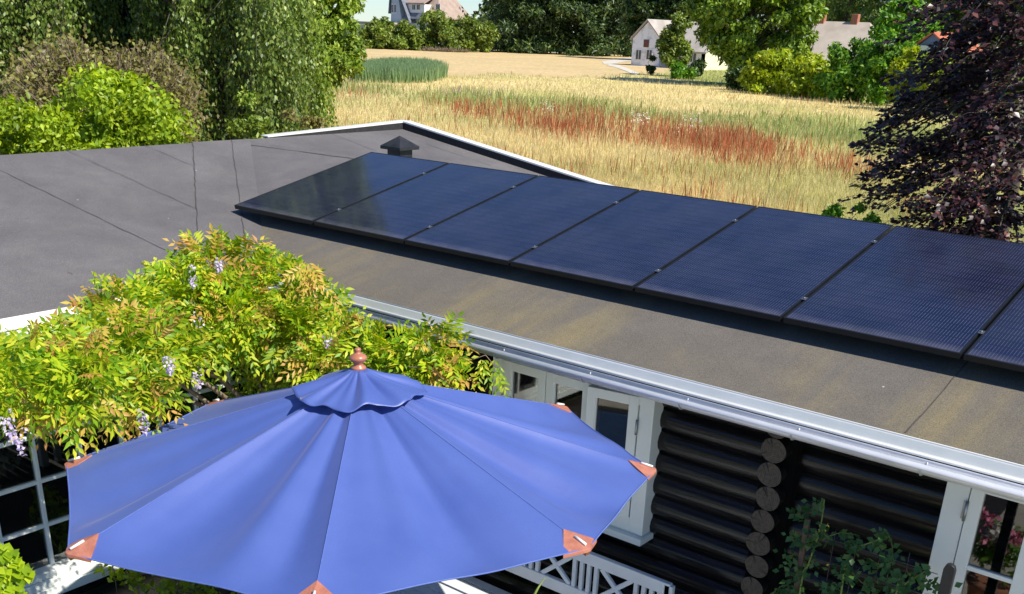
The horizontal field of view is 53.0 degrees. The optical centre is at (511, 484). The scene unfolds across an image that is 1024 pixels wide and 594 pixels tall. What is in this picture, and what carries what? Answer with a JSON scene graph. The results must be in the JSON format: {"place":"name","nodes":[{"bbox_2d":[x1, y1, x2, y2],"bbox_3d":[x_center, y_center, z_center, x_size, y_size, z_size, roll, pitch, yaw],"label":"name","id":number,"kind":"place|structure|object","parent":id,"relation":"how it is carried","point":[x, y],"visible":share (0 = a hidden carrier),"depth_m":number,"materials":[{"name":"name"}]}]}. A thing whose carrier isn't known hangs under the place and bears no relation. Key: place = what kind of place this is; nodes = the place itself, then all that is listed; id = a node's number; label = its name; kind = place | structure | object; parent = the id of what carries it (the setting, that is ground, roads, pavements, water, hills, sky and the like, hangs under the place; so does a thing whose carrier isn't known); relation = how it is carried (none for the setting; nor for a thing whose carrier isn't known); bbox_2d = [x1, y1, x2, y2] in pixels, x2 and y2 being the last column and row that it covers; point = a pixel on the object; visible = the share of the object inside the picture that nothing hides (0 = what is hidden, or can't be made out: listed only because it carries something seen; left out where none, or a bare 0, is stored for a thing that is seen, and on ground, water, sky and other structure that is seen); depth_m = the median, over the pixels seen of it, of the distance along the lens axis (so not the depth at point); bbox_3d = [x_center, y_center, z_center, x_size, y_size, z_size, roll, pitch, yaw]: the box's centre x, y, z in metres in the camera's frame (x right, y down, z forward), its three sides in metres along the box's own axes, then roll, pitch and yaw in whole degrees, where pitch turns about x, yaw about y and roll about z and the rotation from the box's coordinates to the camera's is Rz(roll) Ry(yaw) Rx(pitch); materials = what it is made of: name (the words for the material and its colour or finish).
{"place":"outdoors","nodes":[
{"label":"outdoors","id":0,"kind":"place"},
{"bbox_2d":[356,21,396,29],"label":"flat roofed shed","id":1,"kind":"structure","parent":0,"point":[361,23],"depth_m":217.77,"materials":[{"name":"grey"}]},
{"bbox_2d":[388,0,469,28],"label":"country house","id":2,"kind":"structure","parent":0,"point":[410,11],"depth_m":218.39,"materials":[{"name":"paint"}]},
{"bbox_2d":[31,24,1022,593],"bbox_3d":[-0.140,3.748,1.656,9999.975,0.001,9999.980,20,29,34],"label":"ground","id":3,"kind":"structure","parent":0,"point":[483,64],"depth_m":82.75,"materials":[{"name":"beige plant"}]},
{"bbox_2d":[0,92,51,154],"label":"lime shrub","id":4,"kind":"object","parent":3,"relation":"on","point":[12,117],"visible":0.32,"depth_m":13.10,"materials":[{"name":"green plant"}]},
{"bbox_2d":[0,0,148,140],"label":"birch tree","id":5,"kind":"object","parent":3,"relation":"on","point":[33,17],"visible":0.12,"depth_m":21.00,"materials":[{"name":"green plant"}]},
{"bbox_2d":[18,61,197,152],"bbox_3d":[-5.351,-3.955,14.236,2.300,3.521,2.320,-3,24,-12],"label":"lime shrub","id":6,"kind":"object","parent":3,"relation":"on","point":[121,114],"visible":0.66,"depth_m":13.23,"materials":[{"name":"green plant"}]},
{"bbox_2d":[0,12,218,142],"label":"dry shrub","id":7,"kind":"object","parent":3,"relation":"on","point":[51,66],"visible":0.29,"depth_m":15.69,"materials":[{"name":"brown plant"}]},
{"bbox_2d":[46,0,229,137],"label":"birch tree","id":8,"kind":"object","parent":3,"relation":"on","point":[99,10],"visible":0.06,"depth_m":22.35,"materials":[{"name":"green plant"}]},
{"bbox_2d":[84,572,240,593],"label":"deck","id":9,"kind":"structure","parent":3,"relation":"on","point":[109,588],"depth_m":8.03,"materials":[{"name":"wood"}]},
{"bbox_2d":[0,543,34,593],"bbox_3d":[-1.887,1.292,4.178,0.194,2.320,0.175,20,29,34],"label":"bush","id":10,"kind":"object","parent":9,"relation":"on","point":[15,570],"visible":1,"depth_m":3.75,"materials":[{"name":"green plant"}]},
{"bbox_2d":[94,563,238,593],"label":"ground creeper","id":11,"kind":"object","parent":9,"relation":"on","point":[164,584],"visible":0.75,"depth_m":7.59,"materials":[{"name":"green plant"}]},
{"bbox_2d":[0,223,511,459],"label":"wisteria","id":12,"kind":"object","parent":9,"relation":"on","point":[71,363],"visible":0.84,"depth_m":6.45,"materials":[{"name":"green plant"}]},
{"bbox_2d":[64,347,655,593],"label":"parasol","id":13,"kind":"object","parent":9,"relation":"on","point":[358,477],"visible":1,"depth_m":4.54,"materials":[{"name":"fabric"}]},
{"bbox_2d":[386,579,487,593],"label":"garden table","id":14,"kind":"object","parent":9,"relation":"on","point":[454,586],"depth_m":6.73,"materials":[{"name":"paint"}]},
{"bbox_2d":[456,551,674,593],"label":"garden bench","id":15,"kind":"object","parent":9,"relation":"on","point":[629,574],"visible":0.48,"depth_m":6.78,"materials":[{"name":"paint"}]},
{"bbox_2d":[127,0,327,142],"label":"birch tree","id":16,"kind":"object","parent":3,"relation":"on","point":[235,45],"visible":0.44,"depth_m":20.41,"materials":[{"name":"green plant"}]},
{"bbox_2d":[225,85,269,138],"bbox_3d":[-4.429,-5.284,17.864,1.005,3.078,1.187,-3,24,-11],"label":"sapling","id":17,"kind":"object","parent":3,"relation":"on","point":[234,127],"visible":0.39,"depth_m":17.29,"materials":[{"name":"green plant"}]},
{"bbox_2d":[280,108,328,132],"bbox_3d":[-3.750,-5.179,18.113,0.903,2.736,0.868,20,29,34],"label":"sapling","id":18,"kind":"object","parent":3,"relation":"on","point":[310,122],"visible":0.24,"depth_m":17.62,"materials":[{"name":"brown plant"}]},
{"bbox_2d":[281,0,344,130],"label":"birch tree","id":19,"kind":"object","parent":3,"relation":"on","point":[324,98],"visible":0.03,"depth_m":27.91,"materials":[{"name":"green plant"}]},
{"bbox_2d":[307,0,368,88],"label":"leafy tree","id":20,"kind":"object","parent":3,"relation":"on","point":[348,52],"visible":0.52,"depth_m":30.42,"materials":[{"name":"green plant"}]},
{"bbox_2d":[358,16,390,48],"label":"hedge tree","id":21,"kind":"object","parent":3,"relation":"on","point":[375,32],"visible":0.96,"depth_m":182.57,"materials":[{"name":"green plant"}]},
{"bbox_2d":[380,16,394,48],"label":"hedge tree","id":22,"kind":"object","parent":3,"relation":"on","point":[385,18],"visible":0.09,"depth_m":185.60,"materials":[{"name":"green plant"}]},
{"bbox_2d":[353,55,448,83],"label":"reed bed","id":23,"kind":"object","parent":3,"relation":"on","point":[406,69],"visible":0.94,"depth_m":81.39,"materials":[{"name":"green plant"}]},
{"bbox_2d":[384,19,427,50],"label":"hedge tree","id":24,"kind":"object","parent":3,"relation":"on","point":[405,35],"visible":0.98,"depth_m":182.96,"materials":[{"name":"green plant"}]},
{"bbox_2d":[417,7,463,51],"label":"hedge tree","id":25,"kind":"object","parent":3,"relation":"on","point":[441,32],"visible":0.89,"depth_m":182.44,"materials":[{"name":"green plant"}]},
{"bbox_2d":[417,46,473,51],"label":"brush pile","id":26,"kind":"object","parent":3,"relation":"on","point":[444,49],"visible":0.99,"depth_m":181.86,"materials":[{"name":"brown wood"}]},
{"bbox_2d":[449,13,495,51],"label":"hedge tree","id":27,"kind":"object","parent":3,"relation":"on","point":[474,32],"visible":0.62,"depth_m":185.62,"materials":[{"name":"green plant"}]},
{"bbox_2d":[476,20,501,52],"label":"hedge tree","id":28,"kind":"object","parent":3,"relation":"on","point":[486,45],"visible":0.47,"depth_m":188.18,"materials":[{"name":"green plant"}]},
{"bbox_2d":[0,120,1023,593],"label":"log house","id":29,"kind":"structure","parent":3,"relation":"on","point":[740,432],"depth_m":6.58,"materials":[{"name":"wood"}]},
{"bbox_2d":[0,425,27,489],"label":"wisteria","id":30,"kind":"object","parent":29,"relation":"on","point":[7,458],"visible":0.62,"depth_m":7.56,"materials":[{"name":"purple plant"}]},
{"bbox_2d":[0,306,249,593],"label":"wing window","id":31,"kind":"structure","parent":29,"relation":"in","point":[61,575],"depth_m":7.61,"materials":[{"name":"white paint"}]},
{"bbox_2d":[234,152,448,224],"bbox_3d":[-1.527,-2.723,9.417,1.066,0.429,1.697,20,29,34],"label":"solar panel","id":32,"kind":"object","parent":29,"relation":"on","point":[310,199],"visible":0.87,"depth_m":9.33,"materials":[{"name":"glass"}]},
{"bbox_2d":[313,163,537,243],"bbox_3d":[-0.705,-2.425,8.819,1.066,0.429,1.697,20,29,34],"label":"solar panel","id":33,"kind":"object","parent":29,"relation":"on","point":[401,213],"visible":0.91,"depth_m":8.73,"materials":[{"name":"glass"}]},
{"bbox_2d":[404,175,639,265],"bbox_3d":[0.118,-2.127,8.220,1.066,0.429,1.697,20,29,34],"label":"solar panel","id":34,"kind":"object","parent":29,"relation":"on","point":[506,227],"visible":0.91,"depth_m":8.13,"materials":[{"name":"glass"}]},
{"bbox_2d":[492,357,663,545],"bbox_3d":[0.376,-0.276,6.925,1.346,1.038,0.187,20,29,34],"label":"window","id":35,"kind":"structure","parent":29,"relation":"in","point":[631,525],"depth_m":6.69,"materials":[{"name":"white paint"}]},
{"bbox_2d":[510,190,756,290],"bbox_3d":[0.940,-1.829,7.621,1.066,0.429,1.697,20,29,34],"label":"solar panel","id":36,"kind":"object","parent":29,"relation":"on","point":[631,242],"visible":0.9,"depth_m":7.52,"materials":[{"name":"glass"}]},
{"bbox_2d":[635,206,892,321],"bbox_3d":[1.762,-1.531,7.022,1.066,0.429,1.697,20,29,34],"label":"solar panel","id":37,"kind":"object","parent":29,"relation":"on","point":[778,265],"visible":0.92,"depth_m":6.92,"materials":[{"name":"glass"}]},
{"bbox_2d":[783,226,1023,358],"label":"solar panel","id":38,"kind":"object","parent":29,"relation":"on","point":[952,295],"visible":0.98,"depth_m":6.29,"materials":[{"name":"glass"}]},
{"bbox_2d":[951,488,1023,593],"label":"door leaf","id":39,"kind":"structure","parent":29,"relation":"in","point":[977,498],"depth_m":5.30,"materials":[{"name":"white paint"}]},
{"bbox_2d":[963,287,1023,371],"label":"solar panel","id":40,"kind":"object","parent":29,"relation":"on","point":[999,342],"visible":1,"depth_m":5.65,"materials":[{"name":"glass"}]},
{"bbox_2d":[482,0,549,53],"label":"pine tree","id":41,"kind":"object","parent":3,"relation":"on","point":[508,25],"visible":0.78,"depth_m":192.99,"materials":[{"name":"green plant"}]},
{"bbox_2d":[533,577,545,593],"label":"grass blade","id":42,"kind":"object","parent":3,"relation":"on","point":[537,589],"depth_m":5.03,"materials":[{"name":"green plant"}]},
{"bbox_2d":[510,0,579,54],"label":"pine tree","id":43,"kind":"object","parent":3,"relation":"on","point":[554,22],"visible":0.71,"depth_m":193.10,"materials":[{"name":"green plant"}]},
{"bbox_2d":[545,0,612,55],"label":"pine tree","id":44,"kind":"object","parent":3,"relation":"on","point":[576,48],"visible":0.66,"depth_m":191.01,"materials":[{"name":"green plant"}]},
{"bbox_2d":[575,0,632,56],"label":"pine tree","id":45,"kind":"object","parent":3,"relation":"on","point":[612,9],"visible":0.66,"depth_m":192.90,"materials":[{"name":"green plant"}]},
{"bbox_2d":[329,82,934,216],"bbox_3d":[12.579,-18.468,51.850,45.291,0.850,56.385,-3,24,-11],"label":"red sorrel","id":46,"kind":"object","parent":3,"relation":"on","point":[749,146],"visible":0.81,"depth_m":42.48,"materials":[{"name":"red plant"}]},
{"bbox_2d":[619,0,673,35],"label":"dark tree","id":47,"kind":"object","parent":3,"relation":"on","point":[636,15],"visible":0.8,"depth_m":169.89,"materials":[{"name":"green plant"}]},
{"bbox_2d":[646,54,656,74],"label":"topiary","id":48,"kind":"object","parent":3,"relation":"on","point":[651,68],"visible":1,"depth_m":113.70,"materials":[{"name":"green plant"}]},
{"bbox_2d":[330,76,1018,161],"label":"green weeds","id":49,"kind":"object","parent":3,"relation":"on","point":[781,126],"visible":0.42,"depth_m":55.32,"materials":[{"name":"green plant"}]},
{"bbox_2d":[655,10,694,75],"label":"tree","id":50,"kind":"object","parent":3,"relation":"on","point":[672,44],"visible":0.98,"depth_m":110.18,"materials":[{"name":"green plant"}]},
{"bbox_2d":[656,0,693,21],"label":"dark tree","id":51,"kind":"object","parent":3,"relation":"on","point":[677,3],"visible":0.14,"depth_m":169.57,"materials":[{"name":"green plant"}]},
{"bbox_2d":[630,19,728,69],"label":"farmhouse","id":52,"kind":"object","parent":3,"relation":"on","point":[645,36],"visible":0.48,"depth_m":143.87,"materials":[{"name":"white paint"}]},
{"bbox_2d":[635,49,641,60],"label":"window","id":53,"kind":"structure","parent":52,"relation":"in","point":[638,51],"depth_m":145.64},
{"bbox_2d":[646,49,652,60],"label":"window","id":54,"kind":"structure","parent":52,"relation":"in","point":[649,51],"depth_m":144.62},
{"bbox_2d":[689,53,696,62],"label":"window","id":55,"kind":"structure","parent":52,"relation":"in","point":[694,56],"depth_m":137.98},
{"bbox_2d":[668,61,698,79],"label":"bush","id":56,"kind":"object","parent":3,"relation":"on","point":[679,70],"visible":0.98,"depth_m":105.78,"materials":[{"name":"green plant"}]},
{"bbox_2d":[686,57,707,78],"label":"bush","id":57,"kind":"object","parent":3,"relation":"on","point":[699,63],"visible":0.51,"depth_m":107.33,"materials":[{"name":"green plant"}]},
{"bbox_2d":[471,0,940,50],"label":"distant wood","id":58,"kind":"object","parent":3,"relation":"on","point":[485,9],"visible":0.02,"depth_m":219.93,"materials":[{"name":"green plant"}]},
{"bbox_2d":[723,64,750,91],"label":"hedge bush","id":59,"kind":"object","parent":3,"relation":"on","point":[731,75],"visible":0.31,"depth_m":87.29,"materials":[{"name":"green plant"}]},
{"bbox_2d":[679,0,828,69],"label":"broad tree","id":60,"kind":"object","parent":3,"relation":"on","point":[724,34],"visible":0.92,"depth_m":90.37,"materials":[{"name":"green plant"}]},
{"bbox_2d":[736,48,799,94],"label":"hedge bush","id":61,"kind":"object","parent":3,"relation":"on","point":[761,73],"visible":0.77,"depth_m":82.39,"materials":[{"name":"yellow plant"}]},
{"bbox_2d":[793,518,810,592],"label":"garden stake","id":62,"kind":"object","parent":3,"relation":"on","point":[801,557],"visible":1,"depth_m":5.66,"materials":[{"name":"brown wood"}]},
{"bbox_2d":[729,14,886,68],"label":"farmhouse","id":63,"kind":"object","parent":3,"relation":"on","point":[843,33],"visible":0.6,"depth_m":135.43,"materials":[{"name":"brick"}]},
{"bbox_2d":[778,51,847,98],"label":"hedge bush","id":64,"kind":"object","parent":3,"relation":"on","point":[809,67],"visible":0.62,"depth_m":79.88,"materials":[{"name":"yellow plant"}]},
{"bbox_2d":[821,202,850,218],"bbox_3d":[4.150,-2.727,13.925,0.691,2.212,0.378,2,24,0],"label":"weed","id":65,"kind":"object","parent":3,"relation":"on","point":[834,210],"visible":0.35,"depth_m":13.43,"materials":[{"name":"green plant"}]},
{"bbox_2d":[811,36,884,102],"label":"hedge bush","id":66,"kind":"object","parent":3,"relation":"on","point":[836,84],"visible":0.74,"depth_m":75.60,"materials":[{"name":"green plant"}]},
{"bbox_2d":[822,0,876,21],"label":"background tree","id":67,"kind":"object","parent":3,"relation":"on","point":[839,11],"visible":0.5,"depth_m":151.37,"materials":[{"name":"green plant"}]},
{"bbox_2d":[770,497,962,593],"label":"tomato plant","id":68,"kind":"object","parent":3,"relation":"on","point":[846,570],"visible":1,"depth_m":5.45,"materials":[{"name":"green plant"}]},
{"bbox_2d":[852,201,885,223],"bbox_3d":[4.528,-2.672,13.801,0.745,2.242,0.385,2,24,0],"label":"weed","id":69,"kind":"object","parent":3,"relation":"on","point":[860,208],"visible":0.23,"depth_m":13.45,"materials":[{"name":"green plant"}]},
{"bbox_2d":[853,0,900,26],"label":"background tree","id":70,"kind":"object","parent":3,"relation":"on","point":[871,5],"visible":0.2,"depth_m":146.65,"materials":[{"name":"green plant"}]},
{"bbox_2d":[817,530,937,593],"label":"wire trellis","id":71,"kind":"object","parent":3,"relation":"on","point":[864,574],"visible":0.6,"depth_m":5.55,"materials":[{"name":"metal"}]},
{"bbox_2d":[851,27,920,105],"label":"hedge bush","id":72,"kind":"object","parent":3,"relation":"on","point":[870,70],"visible":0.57,"depth_m":73.35,"materials":[{"name":"green plant"}]},
{"bbox_2d":[867,0,944,43],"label":"background tree","id":73,"kind":"object","parent":3,"relation":"on","point":[888,18],"visible":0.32,"depth_m":102.10,"materials":[{"name":"green plant"}]},
{"bbox_2d":[883,44,930,109],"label":"hedge bush","id":74,"kind":"object","parent":3,"relation":"on","point":[906,58],"visible":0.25,"depth_m":67.33,"materials":[{"name":"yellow plant"}]},
{"bbox_2d":[837,0,1023,242],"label":"copper beech","id":75,"kind":"object","parent":3,"relation":"on","point":[977,144],"visible":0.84,"depth_m":12.88,"materials":[{"name":"purple plant"}]},
{"bbox_2d":[912,55,972,115],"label":"hedge bush","id":76,"kind":"object","parent":3,"relation":"on","point":[924,86],"visible":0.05,"depth_m":65.27,"materials":[{"name":"green plant"}]},
{"bbox_2d":[923,0,967,32],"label":"background tree","id":77,"kind":"object","parent":3,"relation":"on","point":[949,15],"visible":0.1,"depth_m":107.79,"materials":[{"name":"green plant"}]},
{"bbox_2d":[938,563,956,593],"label":"garden post","id":78,"kind":"object","parent":3,"relation":"on","point":[947,578],"visible":1,"depth_m":4.90,"materials":[{"name":"grey wood"}]},
{"bbox_2d":[916,31,981,51],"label":"outbuilding","id":79,"kind":"structure","parent":3,"relation":"on","point":[928,39],"depth_m":90.66,"materials":[{"name":"orange tile"}]},
{"bbox_2d":[960,1,1023,47],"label":"background tree","id":80,"kind":"object","parent":3,"relation":"on","point":[980,20],"visible":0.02,"depth_m":103.15,"materials":[{"name":"green plant"}]},
{"bbox_2d":[974,41,1023,117],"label":"hedge bush","id":81,"kind":"object","parent":3,"relation":"on","point":[1008,81],"visible":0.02,"depth_m":61.51,"materials":[{"name":"green plant"}]},
{"bbox_2d":[602,58,638,74],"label":"path","id":82,"kind":"structure","parent":0,"point":[611,62],"depth_m":150.63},
{"bbox_2d":[313,0,979,45],"label":"sky","id":83,"kind":"structure","parent":0,"point":[376,8],"materials":[{"name":"white"}]},
{"bbox_2d":[325,68,1023,241],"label":"meadow grass","id":84,"kind":"structure","parent":0,"point":[824,197],"depth_m":41.80,"materials":[{"name":"beige plant"}]},
{"bbox_2d":[541,100,983,186],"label":"umbel flowers","id":85,"kind":"object","parent":84,"relation":"on","point":[649,118],"visible":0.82,"depth_m":45.52,"materials":[{"name":"white plant"}]}
]}

